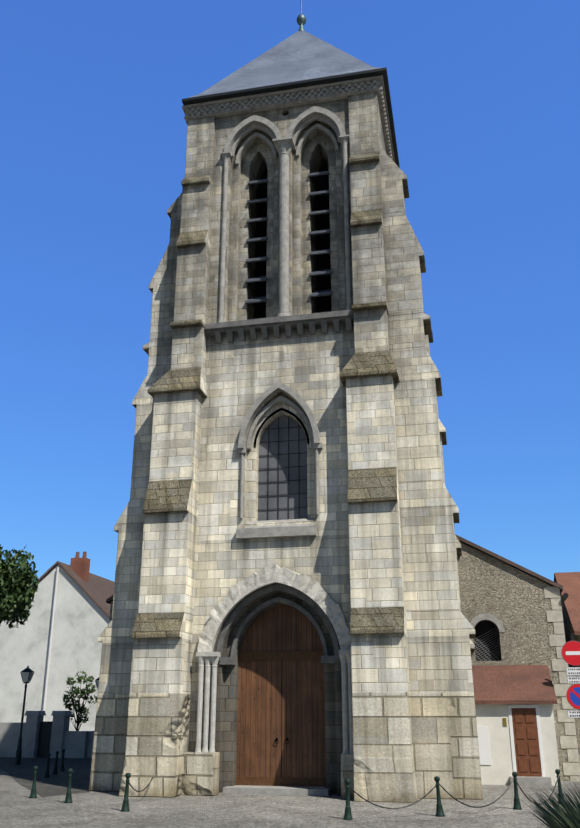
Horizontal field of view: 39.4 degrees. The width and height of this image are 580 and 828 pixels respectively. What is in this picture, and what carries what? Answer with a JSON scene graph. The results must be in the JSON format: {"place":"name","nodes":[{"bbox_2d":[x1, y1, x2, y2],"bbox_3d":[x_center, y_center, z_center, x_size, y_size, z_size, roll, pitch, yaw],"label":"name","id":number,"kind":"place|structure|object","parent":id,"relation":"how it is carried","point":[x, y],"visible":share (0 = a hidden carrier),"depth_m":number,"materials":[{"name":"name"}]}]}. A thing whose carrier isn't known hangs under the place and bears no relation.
{"place":"outdoors","nodes":[
{"label":"outdoors","id":0,"kind":"place"},
{"bbox_2d":[0,757,91,796],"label":"side street paving","id":1,"kind":"structure","parent":0,"point":[22,774],"depth_m":25.92,"materials":[{"name":"grey asphalt"}]},
{"bbox_2d":[15,666,33,764],"bbox_3d":[-10.378,11.662,31.461,0.403,3.630,0.403,-4,-21,11],"label":"lamp post","id":2,"kind":"object","parent":1,"relation":"on","point":[19,747],"depth_m":31.49,"materials":[{"name":"black metal"}]},
{"bbox_2d":[44,753,50,777],"bbox_3d":[-7.418,10.769,24.805,0.182,0.693,0.177,-4,-21,11],"label":"bollard","id":3,"kind":"object","parent":1,"relation":"on","point":[46,775],"visible":0.98,"depth_m":24.75,"materials":[{"name":"metal"}]},
{"bbox_2d":[52,751,58,774],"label":"bollard","id":4,"kind":"object","parent":1,"relation":"on","point":[55,767],"visible":0.94,"depth_m":26.01,"materials":[{"name":"green metal"}]},
{"bbox_2d":[59,749,64,771],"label":"bollard","id":5,"kind":"object","parent":1,"relation":"on","point":[62,769],"visible":0.98,"depth_m":27.29,"materials":[{"name":"metal"}]},
{"bbox_2d":[95,678,98,688],"bbox_3d":[-8.400,13.218,35.453,0.403,3.480,0.403,-4,-21,11],"label":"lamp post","id":6,"kind":"object","parent":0,"point":[97,682],"depth_m":35.80,"materials":[{"name":"black metal"}]},
{"bbox_2d":[0,757,574,827],"bbox_3d":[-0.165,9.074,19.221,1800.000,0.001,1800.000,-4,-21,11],"label":"ground","id":7,"kind":"structure","parent":0,"point":[17,814],"depth_m":14.71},
{"bbox_2d":[0,544,38,628],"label":"tree","id":8,"kind":"object","parent":7,"relation":"on","point":[18,600],"depth_m":36.18,"materials":[{"name":"green plant"}]},
{"bbox_2d":[0,711,93,757],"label":"garden wall","id":9,"kind":"structure","parent":7,"relation":"on","point":[76,744],"depth_m":36.16,"materials":[{"name":"grey paint"}]},
{"bbox_2d":[37,721,51,757],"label":"garden gate","id":10,"kind":"structure","parent":9,"relation":"attached to","point":[44,740],"depth_m":36.30,"materials":[{"name":"grey metal"}]},
{"bbox_2d":[0,565,108,730],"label":"house walls","id":11,"kind":"structure","parent":7,"relation":"on","point":[81,620],"depth_m":54.52,"materials":[{"name":"white paint"}]},
{"bbox_2d":[43,567,58,720],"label":"drain pipe","id":12,"kind":"object","parent":11,"relation":"attached to","point":[50,642],"visible":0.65,"depth_m":54.56,"materials":[{"name":"grey metal"}]},
{"bbox_2d":[38,561,114,618],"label":"house roof","id":13,"kind":"structure","parent":11,"relation":"on","point":[98,590],"depth_m":56.94,"materials":[{"name":"brown tile"}]},
{"bbox_2d":[70,557,89,581],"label":"chimney","id":14,"kind":"object","parent":11,"relation":"on","point":[80,567],"visible":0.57,"depth_m":57.75,"materials":[{"name":"brick"}]},
{"bbox_2d":[75,551,86,557],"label":"chimney pots","id":15,"kind":"object","parent":14,"relation":"on","point":[84,554],"visible":0.65,"depth_m":58.30,"materials":[{"name":"orange ceramic"}]},
{"bbox_2d":[62,671,97,730],"bbox_3d":[-9.803,13.848,37.532,1.745,3.742,1.384,-4,-21,11],"label":"sapling","id":16,"kind":"object","parent":7,"relation":"on","point":[66,697],"depth_m":37.59,"materials":[{"name":"green plant"}]},
{"bbox_2d":[188,95,385,795],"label":"tower","id":17,"kind":"structure","parent":7,"relation":"on","point":[243,376],"depth_m":22.82,"materials":[{"name":"stone"}]},
{"bbox_2d":[89,210,180,791],"bbox_3d":[-3.903,1.767,23.692,2.100,17.200,1.300,-4,-21,11],"label":"buttress","id":18,"kind":"object","parent":17,"relation":"attached to","point":[109,745],"visible":0.27,"depth_m":21.96,"materials":[{"name":"stone"}]},
{"bbox_2d":[97,193,181,641],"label":"buttress weatherings","id":19,"kind":"object","parent":18,"relation":"attached to","point":[132,515],"visible":0.19,"depth_m":23.97,"materials":[{"name":"grey stone"}]},
{"bbox_2d":[119,116,215,797],"bbox_3d":[-3.247,-0.275,22.856,1.420,20.450,1.050,-4,-21,11],"label":"buttress","id":20,"kind":"object","parent":17,"relation":"attached to","point":[157,737],"visible":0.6,"depth_m":21.24,"materials":[{"name":"stone"}]},
{"bbox_2d":[131,174,212,637],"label":"buttress weatherings","id":21,"kind":"object","parent":20,"relation":"attached to","point":[170,496],"visible":0.69,"depth_m":21.85,"materials":[{"name":"grey stone"}]},
{"bbox_2d":[181,752,353,798],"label":"column pedestals","id":22,"kind":"object","parent":17,"relation":"attached to","point":[200,774],"depth_m":19.39,"materials":[{"name":"beige stone"}]},
{"bbox_2d":[197,564,350,664],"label":"stone arch","id":23,"kind":"structure","parent":17,"relation":"attached to","point":[239,591],"depth_m":20.81,"materials":[{"name":"grey stone"}]},
{"bbox_2d":[195,650,353,753],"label":"portal columns","id":24,"kind":"structure","parent":17,"relation":"attached to","point":[207,658],"depth_m":19.89,"materials":[{"name":"grey stone"}]},
{"bbox_2d":[216,584,340,664],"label":"door arch mouldings","id":25,"kind":"structure","parent":17,"relation":"attached to","point":[325,658],"depth_m":21.06,"materials":[{"name":"grey stone"}]},
{"bbox_2d":[204,310,353,343],"bbox_3d":[-0.323,-2.498,23.374,4.460,0.520,0.340,-4,-21,11],"label":"corbelled string course","id":26,"kind":"object","parent":17,"relation":"attached to","point":[324,320],"visible":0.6,"depth_m":23.30,"materials":[{"name":"grey stone"}]},
{"bbox_2d":[236,381,322,538],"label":"window mouldings","id":27,"kind":"structure","parent":17,"relation":"attached to","point":[278,531],"depth_m":22.17,"materials":[{"name":"grey stone"}]},
{"bbox_2d":[258,416,306,519],"bbox_3d":[-0.179,1.487,22.576,1.460,3.150,0.030,-4,-21,11],"label":"grille window","id":28,"kind":"structure","parent":27,"relation":"in","point":[268,468],"depth_m":22.63,"materials":[{"name":"black metal"}]},
{"bbox_2d":[258,415,307,520],"bbox_3d":[-0.167,1.531,22.622,1.500,3.300,0.080,-4,-21,11],"label":"window glass","id":29,"kind":"object","parent":27,"relation":"in","point":[269,504],"visible":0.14,"depth_m":22.55,"materials":[{"name":"grey glass"}]},
{"bbox_2d":[236,605,325,777],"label":"door leaves","id":30,"kind":"object","parent":17,"relation":"attached to","point":[282,628],"visible":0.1,"depth_m":20.89,"materials":[{"name":"brown wood"}]},
{"bbox_2d":[237,665,322,767],"bbox_3d":[-0.214,7.861,20.711,2.306,2.723,0.049,-4,-21,11],"label":"door hardware","id":31,"kind":"object","parent":30,"relation":"attached to","point":[276,739],"depth_m":20.57,"materials":[{"name":"black metal"}]},
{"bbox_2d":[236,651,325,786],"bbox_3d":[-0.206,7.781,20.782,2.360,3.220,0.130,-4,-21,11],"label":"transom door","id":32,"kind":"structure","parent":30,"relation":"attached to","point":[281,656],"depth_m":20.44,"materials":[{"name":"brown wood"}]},
{"bbox_2d":[224,106,345,164],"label":"arch moldings","id":33,"kind":"structure","parent":17,"relation":"attached to","point":[314,113],"depth_m":25.93,"materials":[{"name":"grey stone"}]},
{"bbox_2d":[218,135,351,322],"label":"columns","id":34,"kind":"structure","parent":17,"relation":"attached to","point":[283,146],"depth_m":24.57,"materials":[{"name":"grey stone"}]},
{"bbox_2d":[245,171,331,318],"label":"louvers","id":35,"kind":"object","parent":17,"relation":"attached to","point":[312,273],"visible":0.75,"depth_m":25.05,"materials":[{"name":"grey wood"}]},
{"bbox_2d":[182,75,394,162],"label":"cornice","id":36,"kind":"structure","parent":17,"relation":"attached to","point":[328,92],"depth_m":26.18,"materials":[{"name":"grey stone"}]},
{"bbox_2d":[189,30,379,97],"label":"roof","id":37,"kind":"structure","parent":36,"relation":"on","point":[300,55],"depth_m":27.64,"materials":[{"name":"stone"}]},
{"bbox_2d":[297,0,305,30],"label":"finial","id":38,"kind":"object","parent":37,"relation":"on","point":[301,19],"visible":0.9,"depth_m":31.12,"materials":[{"name":"teal"}]},
{"bbox_2d":[182,67,399,167],"bbox_3d":[0.441,-9.397,29.110,6.720,0.100,6.860,-4,-21,11],"label":"eave gutter","id":39,"kind":"object","parent":36,"relation":"on","point":[289,85],"visible":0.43,"depth_m":26.09,"materials":[{"name":"grey"}]},
{"bbox_2d":[255,163,330,317],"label":"belfry openings","id":40,"kind":"object","parent":17,"relation":"attached to","point":[323,262],"depth_m":26.28,"materials":[{"name":"black"}]},
{"bbox_2d":[346,92,417,802],"bbox_3d":[2.193,-0.673,21.778,1.360,20.450,1.050,-4,-21,11],"label":"buttress","id":41,"kind":"object","parent":17,"relation":"attached to","point":[384,768],"visible":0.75,"depth_m":20.15,"materials":[{"name":"stone"}]},
{"bbox_2d":[339,152,406,633],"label":"buttress ledges","id":42,"kind":"object","parent":41,"relation":"attached to","point":[373,485],"visible":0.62,"depth_m":20.76,"materials":[{"name":"grey stone"}]},
{"bbox_2d":[381,178,482,799],"bbox_3d":[3.683,1.140,21.998,1.690,17.200,1.300,-4,-21,11],"label":"buttress","id":43,"kind":"object","parent":17,"relation":"attached to","point":[445,737],"visible":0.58,"depth_m":20.19,"materials":[{"name":"stone"}]},
{"bbox_2d":[380,148,474,638],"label":"buttress setoffs","id":44,"kind":"object","parent":43,"relation":"attached to","point":[400,238],"visible":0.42,"depth_m":22.20,"materials":[{"name":"beige stone"}]},
{"bbox_2d":[423,310,474,650],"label":"buttress weatherings","id":45,"kind":"object","parent":17,"relation":"attached to","point":[442,430],"visible":0.17,"depth_m":26.26,"materials":[{"name":"grey stone"}]},
{"bbox_2d":[109,542,578,780],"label":"nave walls","id":46,"kind":"structure","parent":7,"relation":"on","point":[516,602],"depth_m":25.26,"materials":[{"name":"beige stone"}]},
{"bbox_2d":[106,534,562,603],"bbox_3d":[3.761,8.399,39.292,15.140,4.337,26.240,-4,-21,11],"label":"roof edge","id":47,"kind":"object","parent":46,"relation":"on","point":[109,600],"depth_m":25.73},
{"bbox_2d":[474,621,500,660],"bbox_3d":[6.182,7.121,25.413,0.900,1.350,0.060,-4,-21,11],"label":"arched window","id":48,"kind":"structure","parent":46,"relation":"in","point":[482,627],"depth_m":25.39,"materials":[{"name":"black metal"}]},
{"bbox_2d":[470,613,504,631],"bbox_3d":[6.122,6.535,25.327,1.100,0.590,0.120,-4,-21,11],"label":"window arch","id":49,"kind":"structure","parent":46,"relation":"attached to","point":[485,616],"depth_m":25.31,"materials":[{"name":"grey stone"}]},
{"bbox_2d":[474,627,500,660],"bbox_3d":[6.170,7.227,25.311,0.849,1.096,0.016,-4,-21,11],"label":"wire mesh","id":50,"kind":"object","parent":46,"relation":"in","point":[487,646],"visible":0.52,"depth_m":25.29,"materials":[{"name":"grey metal"}]},
{"bbox_2d":[544,587,579,781],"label":"corner quoins","id":51,"kind":"object","parent":46,"relation":"attached to","point":[555,615],"visible":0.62,"depth_m":24.23,"materials":[{"name":"beige stone"}]},
{"bbox_2d":[561,593,568,604],"bbox_3d":[11.201,10.024,36.934,0.160,0.160,26.150,-4,-21,11],"label":"gutter end","id":52,"kind":"object","parent":46,"relation":"attached to","point":[564,597],"visible":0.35,"depth_m":25.11,"materials":[{"name":"grey metal"}]},
{"bbox_2d":[475,704,558,785],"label":"annex walls","id":53,"kind":"structure","parent":7,"relation":"on","point":[498,770],"depth_m":22.47,"materials":[{"name":"white paint"}]},
{"bbox_2d":[477,726,490,764],"bbox_3d":[5.414,9.262,22.625,0.330,1.000,0.020,-4,-21,11],"label":"annex meter box","id":54,"kind":"object","parent":53,"relation":"attached to","point":[484,744],"visible":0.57,"depth_m":22.61,"materials":[{"name":"white plastic"}]},
{"bbox_2d":[472,665,557,703],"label":"annex roof","id":55,"kind":"structure","parent":53,"relation":"on","point":[512,684],"depth_m":23.54,"materials":[{"name":"red tile"}]},
{"bbox_2d":[508,705,545,776],"bbox_3d":[6.553,9.043,22.450,0.840,1.850,0.020,-4,-21,11],"label":"door frame","id":56,"kind":"object","parent":53,"relation":"attached to","point":[539,736],"visible":0.86,"depth_m":22.49,"materials":[{"name":"white paint"}]},
{"bbox_2d":[511,708,541,776],"bbox_3d":[6.556,9.089,22.444,0.660,1.760,0.058,-4,-21,11],"label":"annex door","id":57,"kind":"structure","parent":56,"relation":"in","point":[526,744],"depth_m":22.42,"materials":[{"name":"brown wood"}]},
{"bbox_2d":[519,775,579,827],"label":"yucca plant","id":58,"kind":"object","parent":7,"relation":"on","point":[568,816],"visible":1,"depth_m":11.11,"materials":[{"name":"green plant"}]},
{"bbox_2d":[560,594,579,666],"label":"house walls","id":59,"kind":"structure","parent":7,"relation":"on","point":[568,629],"depth_m":30.66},
{"bbox_2d":[554,572,579,634],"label":"house roof","id":60,"kind":"structure","parent":59,"relation":"on","point":[569,582],"depth_m":30.05,"materials":[{"name":"orange tile"}]},
{"bbox_2d":[571,684,579,762],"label":"wall","id":61,"kind":"structure","parent":7,"relation":"on","point":[577,723],"depth_m":25.51,"materials":[{"name":"beige paint"}]},
{"bbox_2d":[0,0,579,581],"label":"sky","id":62,"kind":"structure","parent":0,"point":[485,94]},
{"bbox_2d":[4,781,579,822],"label":"apron paving","id":63,"kind":"structure","parent":0,"point":[293,808],"depth_m":17.04,"materials":[{"name":"grey stone"}]},
{"bbox_2d":[29,766,37,797],"bbox_3d":[-5.946,8.568,18.857,0.181,0.692,0.177,-4,-21,11],"label":"bollard","id":64,"kind":"object","parent":63,"relation":"on","point":[33,793],"visible":1,"depth_m":18.80,"materials":[{"name":"green metal"}]},
{"bbox_2d":[64,768,72,802],"bbox_3d":[-4.850,8.182,17.827,0.184,0.703,0.180,-4,-21,11],"label":"bollard","id":65,"kind":"object","parent":63,"relation":"on","point":[68,798],"visible":0.98,"depth_m":17.76,"materials":[{"name":"green metal"}]},
{"bbox_2d":[121,773,130,811],"bbox_3d":[-3.298,7.621,16.324,0.186,0.713,0.182,-4,-21,11],"label":"bollard","id":66,"kind":"object","parent":63,"relation":"on","point":[125,806],"visible":0.98,"depth_m":16.27,"materials":[{"name":"green metal"}]},
{"bbox_2d":[127,777,152,791],"bbox_3d":[-3.257,8.050,17.654,0.025,0.365,2.833,-1,-20,2],"label":"chain","id":67,"kind":"object","parent":66,"relation":"attached to","point":[143,789],"visible":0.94,"depth_m":17.71,"materials":[{"name":"grey metal"}]},
{"bbox_2d":[223,785,330,795],"bbox_3d":[-0.278,9.285,19.861,2.600,0.240,0.870,-4,-21,11],"label":"doorstep","id":68,"kind":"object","parent":63,"relation":"on","point":[281,790],"depth_m":19.52,"materials":[{"name":"grey stone"}]},
{"bbox_2d":[343,779,352,819],"bbox_3d":[1.071,7.167,15.071,0.182,0.691,0.177,-4,-21,11],"label":"bollard","id":69,"kind":"object","parent":63,"relation":"on","point":[347,814],"visible":1,"depth_m":15.01,"materials":[{"name":"green metal"}]},
{"bbox_2d":[434,776,444,816],"bbox_3d":[2.861,7.335,15.533,0.184,0.703,0.180,-4,-21,11],"label":"bollard","id":70,"kind":"object","parent":63,"relation":"on","point":[439,811],"visible":0.94,"depth_m":15.47,"materials":[{"name":"green metal"}]},
{"bbox_2d":[350,782,438,808],"bbox_3d":[1.967,7.227,15.310,1.886,0.450,0.025,5,-21,-14],"label":"chain","id":71,"kind":"object","parent":70,"relation":"hanging from","point":[397,807],"visible":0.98,"depth_m":15.24,"materials":[{"name":"grey metal"}]},
{"bbox_2d":[439,780,513,807],"bbox_3d":[3.757,7.549,16.096,2.189,0.511,0.025,13,-24,-32],"label":"chain","id":72,"kind":"object","parent":70,"relation":"attached to","point":[479,806],"visible":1,"depth_m":16.02,"materials":[{"name":"grey metal"}]},
{"bbox_2d":[512,771,521,809],"bbox_3d":[4.649,7.747,16.666,0.187,0.713,0.182,-4,-21,11],"label":"bollard","id":73,"kind":"object","parent":63,"relation":"on","point":[517,805],"visible":1,"depth_m":16.60,"materials":[{"name":"green metal"}]},
{"bbox_2d":[517,774,559,804],"bbox_3d":[5.274,7.972,17.151,1.671,0.570,0.025,17,-26,-38],"label":"chain","id":74,"kind":"object","parent":73,"relation":"hanging from","point":[549,796],"visible":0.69,"depth_m":17.15,"materials":[{"name":"grey metal"}]},
{"bbox_2d":[510,776,551,786],"bbox_3d":[6.519,10.004,21.922,1.060,0.320,0.350,-4,-21,11],"label":"doorstep","id":75,"kind":"object","parent":63,"relation":"on","point":[530,781],"visible":0.64,"depth_m":21.78,"materials":[{"name":"grey stone"}]},
{"bbox_2d":[555,769,564,802],"bbox_3d":[5.896,8.127,17.662,0.182,0.693,0.177,-4,-21,11],"label":"bollard","id":76,"kind":"object","parent":63,"relation":"on","point":[557,771],"visible":0.62,"depth_m":17.66,"materials":[{"name":"green metal"}]},
{"bbox_2d":[561,641,579,717],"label":"sign backs","id":77,"kind":"object","parent":63,"relation":"on","point":[571,683],"visible":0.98,"depth_m":22.85,"materials":[{"name":"metal"}]},
{"bbox_2d":[425,335,460,610],"bbox_3d":[4.664,2.753,26.357,1.690,17.200,1.300,-4,-21,11],"label":"buttress","id":78,"kind":"object","parent":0,"point":[428,350],"visible":0.06,"depth_m":26.15,"materials":[{"name":"stone"}]},
{"bbox_2d":[562,641,579,717],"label":"road signs","id":79,"kind":"object","parent":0,"point":[572,646],"depth_m":22.98,"materials":[{"name":"red metal"}]},
{"bbox_2d":[568,668,579,716],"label":"sign lettering","id":80,"kind":"object","parent":79,"relation":"on","point":[574,682],"visible":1,"depth_m":22.82},
{"bbox_2d":[570,687,579,705],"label":"no-parking sign","id":81,"kind":"object","parent":79,"relation":"attached to","point":[575,699],"visible":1,"depth_m":22.68,"materials":[{"name":"blue metal"}]}
]}

